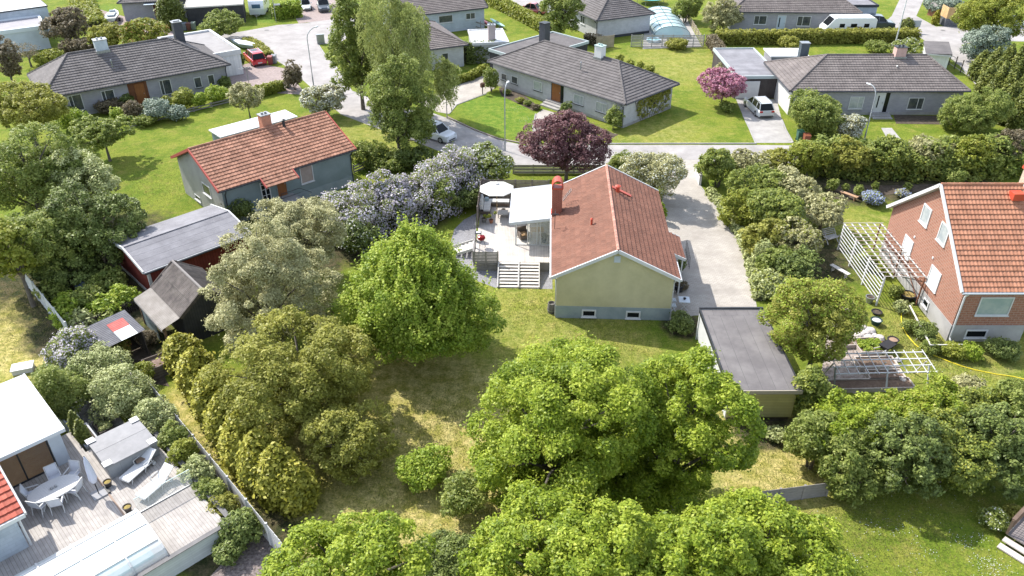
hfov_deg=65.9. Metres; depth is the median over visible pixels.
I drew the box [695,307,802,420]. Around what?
flat roof garage
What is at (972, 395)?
hedge tree
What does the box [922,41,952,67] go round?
garden shed
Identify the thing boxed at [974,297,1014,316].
window
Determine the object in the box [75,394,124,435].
gravel bed
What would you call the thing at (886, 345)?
wheelbarrow
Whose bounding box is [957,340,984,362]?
perennial
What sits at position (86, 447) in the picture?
planter box
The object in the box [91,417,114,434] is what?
raised bed
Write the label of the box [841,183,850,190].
shrub
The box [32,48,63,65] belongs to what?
shrub
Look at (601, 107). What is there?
window
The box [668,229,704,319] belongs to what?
paved yard
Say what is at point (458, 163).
lilac
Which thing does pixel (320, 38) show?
utility cabinet
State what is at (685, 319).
shrub
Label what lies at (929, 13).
shrub
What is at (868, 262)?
pergola
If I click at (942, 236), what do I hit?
window
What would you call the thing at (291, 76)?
barberry
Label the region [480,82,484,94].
mailbox
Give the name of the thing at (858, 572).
maple
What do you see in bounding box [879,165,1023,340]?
brick house
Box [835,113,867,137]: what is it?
shrub
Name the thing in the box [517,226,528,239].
armchair
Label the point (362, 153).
shrub
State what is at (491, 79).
shrub
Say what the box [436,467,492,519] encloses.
shrub
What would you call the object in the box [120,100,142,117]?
shrub
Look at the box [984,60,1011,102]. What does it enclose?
cypress
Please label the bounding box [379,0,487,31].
blue bungalow
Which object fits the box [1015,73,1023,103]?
cypress
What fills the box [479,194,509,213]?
corner sofa
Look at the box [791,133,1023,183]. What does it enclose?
hedge
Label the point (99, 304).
shrub
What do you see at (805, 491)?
fence
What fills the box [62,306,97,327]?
shrub
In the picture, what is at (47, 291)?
shrub
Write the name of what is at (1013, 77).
cypress
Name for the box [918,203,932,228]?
window
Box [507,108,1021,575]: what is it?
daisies
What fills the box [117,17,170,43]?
tree
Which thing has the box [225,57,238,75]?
garage door
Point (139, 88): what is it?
door
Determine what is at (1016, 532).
corner deck
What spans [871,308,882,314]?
plant pot
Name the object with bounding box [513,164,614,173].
fence
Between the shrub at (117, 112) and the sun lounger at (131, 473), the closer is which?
the sun lounger at (131, 473)
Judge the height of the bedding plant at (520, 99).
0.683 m
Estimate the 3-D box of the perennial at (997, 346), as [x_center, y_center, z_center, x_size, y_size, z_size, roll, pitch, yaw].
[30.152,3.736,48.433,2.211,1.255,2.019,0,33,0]
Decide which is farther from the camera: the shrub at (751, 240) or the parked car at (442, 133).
the parked car at (442, 133)
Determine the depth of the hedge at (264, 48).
102.68 m
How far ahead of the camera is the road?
87.41 m
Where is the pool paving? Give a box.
[643,18,700,48]
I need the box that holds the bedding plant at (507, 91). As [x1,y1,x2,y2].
[502,89,511,93]
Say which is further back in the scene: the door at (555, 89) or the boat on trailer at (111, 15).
the boat on trailer at (111, 15)
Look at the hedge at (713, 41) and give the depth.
103.19 m
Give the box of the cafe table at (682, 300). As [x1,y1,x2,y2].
[678,296,689,310]
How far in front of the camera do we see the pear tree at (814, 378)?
42.46 m
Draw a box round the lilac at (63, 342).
[39,322,99,369]
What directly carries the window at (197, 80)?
in the grey bungalow at (102, 71)
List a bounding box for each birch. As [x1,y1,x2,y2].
[324,0,387,109]
[353,0,437,109]
[433,55,461,118]
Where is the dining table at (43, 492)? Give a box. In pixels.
[27,474,79,511]
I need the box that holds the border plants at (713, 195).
[704,186,765,300]
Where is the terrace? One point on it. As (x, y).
(183, 524)
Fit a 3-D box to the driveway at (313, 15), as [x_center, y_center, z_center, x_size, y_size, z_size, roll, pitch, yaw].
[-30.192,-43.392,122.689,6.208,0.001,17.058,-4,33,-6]
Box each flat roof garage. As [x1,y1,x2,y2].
[0,15,50,52]
[157,29,243,76]
[184,0,245,25]
[488,31,588,68]
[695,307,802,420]
[712,48,776,98]
[847,0,878,13]
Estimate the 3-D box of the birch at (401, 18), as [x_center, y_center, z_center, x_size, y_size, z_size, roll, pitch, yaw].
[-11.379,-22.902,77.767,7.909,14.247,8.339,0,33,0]
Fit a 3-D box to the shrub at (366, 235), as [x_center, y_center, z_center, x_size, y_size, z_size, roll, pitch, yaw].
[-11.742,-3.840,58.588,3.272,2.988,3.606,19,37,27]
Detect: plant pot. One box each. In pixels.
[102,478,111,487]
[122,503,131,512]
[866,294,874,303]
[870,316,882,325]
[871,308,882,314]
[887,336,899,343]
[900,290,916,301]
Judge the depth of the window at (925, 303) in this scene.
52.49 m
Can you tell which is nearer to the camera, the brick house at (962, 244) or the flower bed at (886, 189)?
the brick house at (962, 244)
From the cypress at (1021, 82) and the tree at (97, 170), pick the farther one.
the cypress at (1021, 82)
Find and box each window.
[67,94,85,110]
[100,89,114,105]
[159,79,172,95]
[193,77,202,88]
[194,193,200,203]
[201,182,211,198]
[207,74,215,85]
[251,4,259,7]
[259,183,271,200]
[299,165,314,184]
[438,14,452,23]
[442,53,448,59]
[466,12,474,19]
[500,73,506,81]
[511,75,517,85]
[533,80,542,92]
[572,94,583,106]
[580,15,584,24]
[581,309,595,317]
[595,101,606,114]
[625,311,640,319]
[753,15,766,24]
[796,16,811,26]
[847,97,864,109]
[899,234,913,260]
[906,98,924,109]
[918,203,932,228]
[920,297,929,310]
[924,264,941,293]
[935,221,948,247]
[963,330,988,338]
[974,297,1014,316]
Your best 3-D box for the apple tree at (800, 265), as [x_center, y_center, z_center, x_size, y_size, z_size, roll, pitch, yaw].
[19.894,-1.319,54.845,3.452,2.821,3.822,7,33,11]
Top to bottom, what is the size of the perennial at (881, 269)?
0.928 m
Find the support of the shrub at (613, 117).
on the ground at (692, 116)
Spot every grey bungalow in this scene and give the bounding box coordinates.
[27,37,230,120]
[116,0,186,20]
[487,40,679,127]
[547,0,655,37]
[722,0,862,30]
[763,41,971,118]
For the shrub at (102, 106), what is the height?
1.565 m
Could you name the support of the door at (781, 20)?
in the grey bungalow at (781, 14)
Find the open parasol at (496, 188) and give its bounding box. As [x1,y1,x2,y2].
[480,182,512,195]
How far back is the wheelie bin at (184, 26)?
111.69 m
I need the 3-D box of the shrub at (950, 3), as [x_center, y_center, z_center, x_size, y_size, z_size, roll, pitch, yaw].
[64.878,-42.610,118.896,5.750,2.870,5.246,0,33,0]
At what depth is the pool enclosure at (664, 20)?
110.44 m
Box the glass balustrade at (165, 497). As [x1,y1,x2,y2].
[133,469,191,512]
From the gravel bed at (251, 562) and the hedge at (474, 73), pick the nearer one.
the gravel bed at (251, 562)
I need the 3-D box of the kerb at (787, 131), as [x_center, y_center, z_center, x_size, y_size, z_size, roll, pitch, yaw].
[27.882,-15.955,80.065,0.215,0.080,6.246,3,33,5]
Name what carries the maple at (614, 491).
on the ground at (692, 116)
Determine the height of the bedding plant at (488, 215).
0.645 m
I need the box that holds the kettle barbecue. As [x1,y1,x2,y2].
[477,235,485,248]
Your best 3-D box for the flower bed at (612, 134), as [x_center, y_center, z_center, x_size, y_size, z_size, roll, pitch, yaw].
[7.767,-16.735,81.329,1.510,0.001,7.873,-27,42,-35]
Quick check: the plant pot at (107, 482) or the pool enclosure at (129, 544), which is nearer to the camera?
the pool enclosure at (129, 544)
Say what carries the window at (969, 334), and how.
in the brick house at (962, 244)
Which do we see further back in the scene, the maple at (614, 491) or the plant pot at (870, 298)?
the plant pot at (870, 298)
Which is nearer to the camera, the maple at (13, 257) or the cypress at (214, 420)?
the cypress at (214, 420)
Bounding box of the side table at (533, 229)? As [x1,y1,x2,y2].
[530,227,543,237]
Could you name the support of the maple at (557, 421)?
on the ground at (692, 116)
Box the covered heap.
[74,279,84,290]
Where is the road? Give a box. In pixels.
[221,18,793,164]
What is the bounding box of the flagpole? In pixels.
[895,0,906,40]
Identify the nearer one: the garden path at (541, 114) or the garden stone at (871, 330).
the garden stone at (871, 330)
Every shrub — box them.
[27,242,103,288]
[29,362,91,415]
[31,276,71,301]
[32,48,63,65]
[46,290,85,319]
[51,307,73,328]
[54,107,88,128]
[57,37,93,52]
[61,363,101,398]
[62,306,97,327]
[62,341,134,391]
[63,283,106,309]
[73,267,104,287]
[83,265,128,293]
[83,362,160,422]
[84,292,125,319]
[93,97,124,113]
[93,309,116,321]
[108,283,141,307]
[109,106,124,119]
[111,339,132,356]
[118,92,134,105]
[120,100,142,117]
[128,394,180,433]
[131,360,155,377]
[132,114,158,127]
[134,329,157,345]
[138,97,169,119]
[156,419,188,453]
[160,95,171,104]
[163,104,189,120]
[165,435,200,467]
[170,86,193,107]
[176,453,215,487]
[190,92,207,107]
[191,476,227,502]
[204,83,228,100]
[205,491,240,516]
[211,532,249,565]
[217,75,230,88]
[217,506,265,545]
[220,197,254,220]
[240,52,245,65]
[335,217,383,254]
[351,138,389,169]
[369,145,409,173]
[393,443,453,494]
[394,145,434,169]
[408,106,436,145]
[414,524,487,575]
[428,178,456,212]
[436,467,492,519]
[452,184,478,208]
[482,67,499,91]
[560,100,572,110]
[603,104,625,128]
[606,149,631,169]
[615,54,624,60]
[626,59,634,64]
[636,60,644,67]
[642,64,654,71]
[661,202,667,217]
[664,37,688,49]
[664,309,695,334]
[674,280,688,290]
[677,259,686,270]
[693,147,736,187]
[700,0,744,29]
[716,187,760,228]
[718,100,735,112]
[737,216,788,255]
[750,238,772,267]
[750,267,788,299]
[754,244,792,274]
[765,425,786,443]
[776,35,800,47]
[786,140,833,176]
[787,87,845,137]
[825,178,839,190]
[829,134,875,174]
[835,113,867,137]
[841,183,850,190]
[853,184,863,195]
[861,189,885,204]
[864,39,888,52]
[869,134,909,175]
[871,181,879,190]
[888,37,923,53]
[894,187,911,196]
[897,17,915,28]
[903,182,913,189]
[908,133,956,163]
[923,0,964,11]
[927,2,950,15]
[937,85,1017,132]
[940,166,969,182]
[952,134,998,168]
[959,24,1012,59]
[976,505,1013,531]
[994,127,1023,164]
[1001,502,1021,518]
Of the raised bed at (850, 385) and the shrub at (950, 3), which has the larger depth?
the shrub at (950, 3)
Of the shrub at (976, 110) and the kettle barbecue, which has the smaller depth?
the kettle barbecue
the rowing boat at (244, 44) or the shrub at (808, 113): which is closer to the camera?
the shrub at (808, 113)
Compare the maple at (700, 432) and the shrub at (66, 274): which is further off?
the shrub at (66, 274)
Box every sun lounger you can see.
[119,447,155,484]
[135,462,173,501]
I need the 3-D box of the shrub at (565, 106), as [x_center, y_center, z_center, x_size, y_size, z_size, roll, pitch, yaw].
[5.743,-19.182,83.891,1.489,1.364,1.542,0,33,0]
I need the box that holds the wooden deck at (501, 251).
[452,179,549,288]
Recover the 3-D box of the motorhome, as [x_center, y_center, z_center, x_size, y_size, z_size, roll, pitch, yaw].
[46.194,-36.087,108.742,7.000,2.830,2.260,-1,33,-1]
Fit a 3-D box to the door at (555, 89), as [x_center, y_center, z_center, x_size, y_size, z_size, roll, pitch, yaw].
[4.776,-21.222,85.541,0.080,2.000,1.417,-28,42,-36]
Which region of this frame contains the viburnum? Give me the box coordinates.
[464,140,515,182]
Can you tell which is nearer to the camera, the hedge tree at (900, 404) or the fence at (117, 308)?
the hedge tree at (900, 404)
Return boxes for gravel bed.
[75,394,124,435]
[211,535,272,575]
[451,214,552,288]
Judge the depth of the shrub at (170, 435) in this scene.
40.65 m
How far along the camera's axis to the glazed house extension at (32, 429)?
39.19 m
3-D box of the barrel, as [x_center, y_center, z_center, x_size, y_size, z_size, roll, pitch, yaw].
[2.637,1.293,52.682,0.570,0.750,0.556,0,33,0]
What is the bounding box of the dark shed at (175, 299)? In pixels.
[134,260,224,339]
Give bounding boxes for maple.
[0,217,40,307]
[256,505,439,575]
[453,476,646,575]
[459,331,671,526]
[465,420,545,517]
[535,497,668,575]
[563,421,679,518]
[601,506,738,575]
[613,341,769,523]
[652,501,764,575]
[681,486,858,575]
[789,555,867,575]
[949,0,1023,49]
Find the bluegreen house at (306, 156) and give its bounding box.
[170,111,356,221]
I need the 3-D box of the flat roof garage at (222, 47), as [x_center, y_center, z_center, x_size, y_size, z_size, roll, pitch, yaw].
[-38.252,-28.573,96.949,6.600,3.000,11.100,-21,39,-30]
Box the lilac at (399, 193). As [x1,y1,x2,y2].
[371,173,418,217]
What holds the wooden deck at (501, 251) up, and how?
on the ground at (692, 116)
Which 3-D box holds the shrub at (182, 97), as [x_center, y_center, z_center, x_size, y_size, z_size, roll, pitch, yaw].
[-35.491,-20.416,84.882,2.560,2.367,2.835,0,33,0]
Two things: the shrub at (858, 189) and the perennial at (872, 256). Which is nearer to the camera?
the perennial at (872, 256)
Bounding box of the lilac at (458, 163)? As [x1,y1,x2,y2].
[434,150,476,173]
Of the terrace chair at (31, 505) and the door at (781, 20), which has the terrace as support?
the terrace chair at (31, 505)
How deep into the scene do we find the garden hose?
47.87 m
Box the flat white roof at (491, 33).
[468,23,508,62]
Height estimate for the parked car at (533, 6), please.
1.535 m
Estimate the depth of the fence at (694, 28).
111.60 m
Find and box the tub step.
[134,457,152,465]
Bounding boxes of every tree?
[0,35,22,80]
[0,79,69,146]
[0,120,100,215]
[0,207,100,281]
[15,42,41,66]
[22,147,121,207]
[38,5,90,39]
[38,178,148,269]
[68,114,135,161]
[86,21,121,45]
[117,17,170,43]
[196,8,244,35]
[196,304,377,443]
[197,215,343,352]
[225,81,264,118]
[241,194,345,271]
[295,396,403,485]
[356,50,441,149]
[515,108,613,181]
[538,0,585,32]
[671,0,704,22]
[696,66,747,101]
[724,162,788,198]
[730,148,771,170]
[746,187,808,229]
[756,275,871,370]
[757,147,794,168]
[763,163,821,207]
[770,216,823,255]
[774,243,824,286]
[782,408,842,469]
[791,363,832,416]
[797,191,848,232]
[800,385,899,461]
[813,423,889,508]
[855,388,939,456]
[858,407,953,500]
[902,369,974,431]
[906,406,1000,495]
[940,385,1023,436]
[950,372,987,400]
[953,401,1023,499]
[977,376,1023,445]
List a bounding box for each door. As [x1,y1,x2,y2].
[13,440,57,487]
[134,83,146,103]
[141,307,160,339]
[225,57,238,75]
[276,182,287,196]
[551,83,560,102]
[735,81,759,98]
[776,15,786,28]
[872,93,886,111]
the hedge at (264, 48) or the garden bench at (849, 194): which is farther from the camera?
the hedge at (264, 48)
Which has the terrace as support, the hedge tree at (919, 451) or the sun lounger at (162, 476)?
the sun lounger at (162, 476)
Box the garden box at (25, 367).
[10,360,34,375]
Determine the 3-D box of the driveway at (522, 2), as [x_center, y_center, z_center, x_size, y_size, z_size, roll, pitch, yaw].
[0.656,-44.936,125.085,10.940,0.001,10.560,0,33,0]
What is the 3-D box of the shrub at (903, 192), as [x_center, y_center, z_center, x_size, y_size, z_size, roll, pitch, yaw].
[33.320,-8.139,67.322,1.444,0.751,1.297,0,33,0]
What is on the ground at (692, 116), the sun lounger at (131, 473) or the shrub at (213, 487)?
the shrub at (213, 487)
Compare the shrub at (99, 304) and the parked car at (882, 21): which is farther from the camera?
the parked car at (882, 21)
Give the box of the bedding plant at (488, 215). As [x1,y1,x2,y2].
[483,211,496,217]
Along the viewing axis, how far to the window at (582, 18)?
110.31 m
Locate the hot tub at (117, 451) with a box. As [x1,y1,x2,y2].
[84,416,159,478]
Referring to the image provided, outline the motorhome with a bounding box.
[819,14,877,28]
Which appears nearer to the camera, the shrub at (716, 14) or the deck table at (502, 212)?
the deck table at (502, 212)
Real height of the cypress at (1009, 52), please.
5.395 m
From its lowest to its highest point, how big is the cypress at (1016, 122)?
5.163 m
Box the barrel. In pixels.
[547,301,554,313]
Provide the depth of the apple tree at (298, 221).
53.67 m
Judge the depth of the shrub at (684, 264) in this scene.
56.44 m
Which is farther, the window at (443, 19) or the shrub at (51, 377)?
the window at (443, 19)
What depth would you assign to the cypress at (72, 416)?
41.13 m
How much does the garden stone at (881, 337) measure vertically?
0.285 m
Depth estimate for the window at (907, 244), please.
54.98 m
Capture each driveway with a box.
[101,10,172,35]
[229,63,301,94]
[296,0,337,22]
[425,76,494,113]
[512,0,543,5]
[662,160,756,306]
[736,99,791,142]
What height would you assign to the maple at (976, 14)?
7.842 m
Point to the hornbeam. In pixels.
(409, 282)
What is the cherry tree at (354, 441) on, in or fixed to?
on the ground at (692, 116)
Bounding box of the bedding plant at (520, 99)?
[515,97,524,102]
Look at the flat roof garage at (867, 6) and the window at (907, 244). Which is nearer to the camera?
the window at (907, 244)
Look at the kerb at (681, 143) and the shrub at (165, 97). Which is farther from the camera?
the shrub at (165, 97)
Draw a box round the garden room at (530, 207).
[509,184,551,245]
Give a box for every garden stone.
[854,332,863,336]
[861,330,870,334]
[865,327,875,333]
[876,334,884,340]
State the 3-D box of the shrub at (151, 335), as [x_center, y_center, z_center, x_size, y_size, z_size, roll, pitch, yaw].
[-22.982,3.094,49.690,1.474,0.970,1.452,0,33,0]
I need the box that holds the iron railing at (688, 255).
[685,241,690,267]
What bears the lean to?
on the ground at (692, 116)
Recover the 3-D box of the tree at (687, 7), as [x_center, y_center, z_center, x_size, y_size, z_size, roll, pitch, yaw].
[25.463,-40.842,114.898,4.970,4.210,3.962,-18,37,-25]
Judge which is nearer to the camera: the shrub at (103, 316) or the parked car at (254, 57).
the shrub at (103, 316)
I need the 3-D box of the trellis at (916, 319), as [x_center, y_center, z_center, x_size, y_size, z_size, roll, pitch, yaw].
[26.605,2.633,50.581,2.270,0.786,4.397,0,33,0]
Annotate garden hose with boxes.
[901,313,1023,379]
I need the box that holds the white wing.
[372,19,468,70]
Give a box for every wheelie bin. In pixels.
[182,22,186,29]
[185,22,191,29]
[190,21,196,29]
[266,55,272,64]
[271,54,276,63]
[795,129,804,140]
[803,133,810,139]
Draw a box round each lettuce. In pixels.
[93,419,112,431]
[856,338,883,350]
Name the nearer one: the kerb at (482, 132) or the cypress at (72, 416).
the cypress at (72, 416)
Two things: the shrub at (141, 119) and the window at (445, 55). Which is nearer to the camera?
the shrub at (141, 119)
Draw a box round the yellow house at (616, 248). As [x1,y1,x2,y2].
[550,164,685,320]
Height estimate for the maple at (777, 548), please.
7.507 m
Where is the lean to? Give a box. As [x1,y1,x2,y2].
[86,310,149,354]
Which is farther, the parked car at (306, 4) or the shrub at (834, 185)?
the parked car at (306, 4)
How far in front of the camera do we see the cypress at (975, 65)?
92.34 m
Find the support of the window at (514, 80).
in the grey bungalow at (597, 83)
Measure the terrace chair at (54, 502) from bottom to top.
1.042 m
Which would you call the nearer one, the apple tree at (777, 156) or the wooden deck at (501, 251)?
the wooden deck at (501, 251)
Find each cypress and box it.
[53,395,69,420]
[66,409,82,435]
[73,418,90,444]
[153,0,186,29]
[156,330,203,376]
[171,346,223,403]
[186,364,236,430]
[202,387,254,455]
[215,409,266,478]
[232,427,286,498]
[248,441,305,513]
[271,458,325,520]
[931,10,941,24]
[967,49,990,80]
[973,64,997,100]
[979,45,1003,76]
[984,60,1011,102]
[995,42,1017,69]
[997,59,1023,101]
[998,80,1021,125]
[1006,90,1023,132]
[1009,44,1023,71]
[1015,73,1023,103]
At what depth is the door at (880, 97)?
83.23 m
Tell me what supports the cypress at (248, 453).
on the ground at (692, 116)
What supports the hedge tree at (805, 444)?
on the ground at (692, 116)
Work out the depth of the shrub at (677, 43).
103.44 m
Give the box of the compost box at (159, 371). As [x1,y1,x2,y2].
[141,352,170,379]
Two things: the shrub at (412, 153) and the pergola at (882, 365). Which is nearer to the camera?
the pergola at (882, 365)
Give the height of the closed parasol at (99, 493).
2.550 m
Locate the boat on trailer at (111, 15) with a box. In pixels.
[105,9,120,21]
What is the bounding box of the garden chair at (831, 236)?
[822,227,838,244]
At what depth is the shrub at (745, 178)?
64.34 m
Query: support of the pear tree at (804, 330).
on the ground at (692, 116)
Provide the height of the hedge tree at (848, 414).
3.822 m
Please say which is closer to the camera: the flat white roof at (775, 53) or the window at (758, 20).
the flat white roof at (775, 53)
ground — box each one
[0,0,1023,575]
[126,339,169,386]
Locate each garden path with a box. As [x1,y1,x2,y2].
[533,109,553,130]
[881,128,899,137]
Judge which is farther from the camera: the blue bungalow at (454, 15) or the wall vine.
the blue bungalow at (454, 15)
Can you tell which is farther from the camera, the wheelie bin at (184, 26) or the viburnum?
the wheelie bin at (184, 26)
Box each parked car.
[243,47,266,65]
[301,0,311,9]
[316,0,330,11]
[427,118,456,143]
[523,2,546,13]
[743,96,774,116]
[868,13,895,28]
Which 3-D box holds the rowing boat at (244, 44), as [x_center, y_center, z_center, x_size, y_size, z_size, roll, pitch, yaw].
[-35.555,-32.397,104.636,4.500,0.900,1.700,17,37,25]
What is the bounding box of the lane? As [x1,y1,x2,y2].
[880,0,1023,83]
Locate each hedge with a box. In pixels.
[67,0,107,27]
[241,36,273,58]
[252,80,286,95]
[269,0,302,20]
[317,141,486,244]
[448,63,489,84]
[463,38,496,63]
[485,0,554,31]
[583,32,603,45]
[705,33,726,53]
[715,26,921,44]
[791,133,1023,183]
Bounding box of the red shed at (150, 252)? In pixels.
[108,204,250,290]
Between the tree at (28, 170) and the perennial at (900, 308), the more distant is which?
the tree at (28, 170)
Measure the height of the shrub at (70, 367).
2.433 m
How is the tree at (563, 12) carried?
on the ground at (692, 116)
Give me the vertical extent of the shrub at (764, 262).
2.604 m
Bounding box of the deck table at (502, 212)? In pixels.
[498,210,507,217]
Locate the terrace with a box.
[0,424,231,575]
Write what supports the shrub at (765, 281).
on the ground at (692, 116)
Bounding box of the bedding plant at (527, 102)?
[523,99,532,105]
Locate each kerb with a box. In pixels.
[448,117,526,143]
[449,93,486,113]
[554,143,756,144]
[742,115,755,142]
[781,119,793,142]
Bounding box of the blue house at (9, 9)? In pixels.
[0,0,50,31]
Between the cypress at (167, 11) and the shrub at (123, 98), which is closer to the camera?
the shrub at (123, 98)
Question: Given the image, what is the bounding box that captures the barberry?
[281,59,302,89]
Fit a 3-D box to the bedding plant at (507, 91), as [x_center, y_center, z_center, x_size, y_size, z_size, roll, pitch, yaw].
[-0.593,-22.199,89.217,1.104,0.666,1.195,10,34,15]
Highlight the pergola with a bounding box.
[837,223,927,305]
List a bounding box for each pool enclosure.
[14,508,167,575]
[648,6,689,36]
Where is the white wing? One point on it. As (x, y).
(446, 43)
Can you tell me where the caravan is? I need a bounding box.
[248,0,269,17]
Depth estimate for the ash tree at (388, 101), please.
69.49 m
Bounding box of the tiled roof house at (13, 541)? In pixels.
[0,466,31,561]
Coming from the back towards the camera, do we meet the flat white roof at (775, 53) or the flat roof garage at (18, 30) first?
the flat roof garage at (18, 30)
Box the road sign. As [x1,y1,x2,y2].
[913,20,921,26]
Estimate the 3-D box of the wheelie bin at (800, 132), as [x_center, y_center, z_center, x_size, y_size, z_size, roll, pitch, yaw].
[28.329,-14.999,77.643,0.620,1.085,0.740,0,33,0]
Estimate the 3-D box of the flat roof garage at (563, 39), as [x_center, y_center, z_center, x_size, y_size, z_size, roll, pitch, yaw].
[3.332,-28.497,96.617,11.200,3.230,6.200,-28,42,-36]
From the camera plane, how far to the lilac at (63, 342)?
45.99 m
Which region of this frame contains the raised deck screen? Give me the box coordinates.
[939,4,961,26]
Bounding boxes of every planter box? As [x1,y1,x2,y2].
[57,407,79,432]
[80,422,96,451]
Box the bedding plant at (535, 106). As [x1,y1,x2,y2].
[530,104,540,109]
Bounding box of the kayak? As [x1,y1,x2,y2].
[490,18,503,27]
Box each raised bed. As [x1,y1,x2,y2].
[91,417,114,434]
[827,377,914,392]
[831,339,856,348]
[853,355,899,370]
[855,336,887,355]
[863,368,906,379]
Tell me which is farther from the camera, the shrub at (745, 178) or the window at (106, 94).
the window at (106, 94)
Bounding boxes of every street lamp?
[307,26,317,84]
[504,81,508,150]
[863,83,875,139]
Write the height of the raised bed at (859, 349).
0.280 m
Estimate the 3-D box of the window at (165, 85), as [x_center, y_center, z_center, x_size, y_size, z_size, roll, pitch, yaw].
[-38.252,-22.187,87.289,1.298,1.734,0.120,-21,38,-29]
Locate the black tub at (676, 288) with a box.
[674,282,684,292]
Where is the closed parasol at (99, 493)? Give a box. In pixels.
[83,456,110,500]
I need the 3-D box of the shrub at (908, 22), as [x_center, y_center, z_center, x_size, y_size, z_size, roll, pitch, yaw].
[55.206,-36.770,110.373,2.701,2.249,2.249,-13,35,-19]
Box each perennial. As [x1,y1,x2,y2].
[859,253,878,268]
[874,265,891,275]
[888,284,905,296]
[891,299,913,313]
[899,319,916,332]
[911,319,938,342]
[918,338,942,356]
[940,340,968,359]
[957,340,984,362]
[982,335,1022,363]
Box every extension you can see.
[0,373,70,487]
[209,110,297,140]
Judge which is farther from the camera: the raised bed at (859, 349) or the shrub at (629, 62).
the shrub at (629, 62)
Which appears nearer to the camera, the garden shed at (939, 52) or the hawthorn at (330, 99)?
the hawthorn at (330, 99)
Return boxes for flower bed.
[499,87,534,110]
[574,118,617,136]
[824,184,936,199]
[894,115,949,123]
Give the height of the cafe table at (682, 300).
0.740 m
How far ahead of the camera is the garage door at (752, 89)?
87.61 m
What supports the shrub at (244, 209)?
on the ground at (692, 116)
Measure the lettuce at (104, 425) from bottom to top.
0.410 m
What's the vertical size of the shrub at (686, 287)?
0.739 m
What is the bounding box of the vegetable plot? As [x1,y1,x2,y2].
[821,304,879,392]
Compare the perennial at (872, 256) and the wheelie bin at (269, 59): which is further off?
the wheelie bin at (269, 59)
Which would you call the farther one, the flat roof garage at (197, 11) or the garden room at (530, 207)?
the flat roof garage at (197, 11)
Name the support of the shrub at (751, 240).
on the ground at (692, 116)
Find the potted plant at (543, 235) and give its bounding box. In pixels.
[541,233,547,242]
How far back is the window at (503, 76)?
90.54 m
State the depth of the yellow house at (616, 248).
51.90 m
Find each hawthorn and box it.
[299,83,347,114]
[618,150,688,198]
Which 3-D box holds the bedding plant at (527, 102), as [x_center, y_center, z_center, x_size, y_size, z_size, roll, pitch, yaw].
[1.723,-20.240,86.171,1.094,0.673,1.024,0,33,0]
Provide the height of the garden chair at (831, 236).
0.973 m
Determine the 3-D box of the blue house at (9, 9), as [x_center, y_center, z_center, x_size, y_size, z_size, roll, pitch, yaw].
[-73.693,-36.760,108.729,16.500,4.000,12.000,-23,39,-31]
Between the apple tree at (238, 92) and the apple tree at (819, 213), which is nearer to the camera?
the apple tree at (819, 213)
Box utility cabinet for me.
[315,33,324,43]
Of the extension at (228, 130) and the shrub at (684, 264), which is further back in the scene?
the extension at (228, 130)
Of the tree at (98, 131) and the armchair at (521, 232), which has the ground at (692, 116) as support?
the tree at (98, 131)
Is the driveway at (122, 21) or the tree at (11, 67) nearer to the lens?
the tree at (11, 67)
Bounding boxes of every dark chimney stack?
[170,19,185,41]
[539,21,550,41]
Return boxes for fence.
[25,274,67,327]
[74,299,139,326]
[113,352,291,561]
[129,98,229,126]
[353,157,372,173]
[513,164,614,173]
[596,34,614,47]
[631,34,704,46]
[687,16,702,42]
[762,483,828,502]
[948,55,973,77]
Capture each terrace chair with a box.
[19,484,38,506]
[25,501,52,517]
[43,462,61,480]
[45,495,67,515]
[62,460,84,476]
[65,477,87,499]
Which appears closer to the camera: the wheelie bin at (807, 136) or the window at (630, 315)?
the window at (630, 315)
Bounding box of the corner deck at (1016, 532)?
[997,506,1023,563]
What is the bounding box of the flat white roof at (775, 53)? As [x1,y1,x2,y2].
[763,48,808,60]
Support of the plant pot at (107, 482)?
on the terrace
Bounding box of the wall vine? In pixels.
[635,89,670,119]
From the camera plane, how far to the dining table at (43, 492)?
37.43 m
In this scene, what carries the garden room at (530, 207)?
on the wooden deck at (501, 251)
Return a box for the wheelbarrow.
[874,339,896,355]
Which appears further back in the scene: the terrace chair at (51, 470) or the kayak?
the kayak
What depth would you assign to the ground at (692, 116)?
51.02 m
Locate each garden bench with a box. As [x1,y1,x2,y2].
[830,264,850,278]
[839,190,858,200]
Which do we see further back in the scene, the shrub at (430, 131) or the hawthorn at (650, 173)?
the shrub at (430, 131)
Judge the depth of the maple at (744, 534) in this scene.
27.14 m
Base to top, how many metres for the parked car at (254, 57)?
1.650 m
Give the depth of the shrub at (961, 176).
68.81 m
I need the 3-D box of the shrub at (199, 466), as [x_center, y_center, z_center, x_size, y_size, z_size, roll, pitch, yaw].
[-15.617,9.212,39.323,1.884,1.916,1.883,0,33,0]
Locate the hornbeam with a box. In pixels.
[327,211,509,365]
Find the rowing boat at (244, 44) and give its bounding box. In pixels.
[231,39,256,48]
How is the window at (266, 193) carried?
in the bluegreen house at (306, 156)

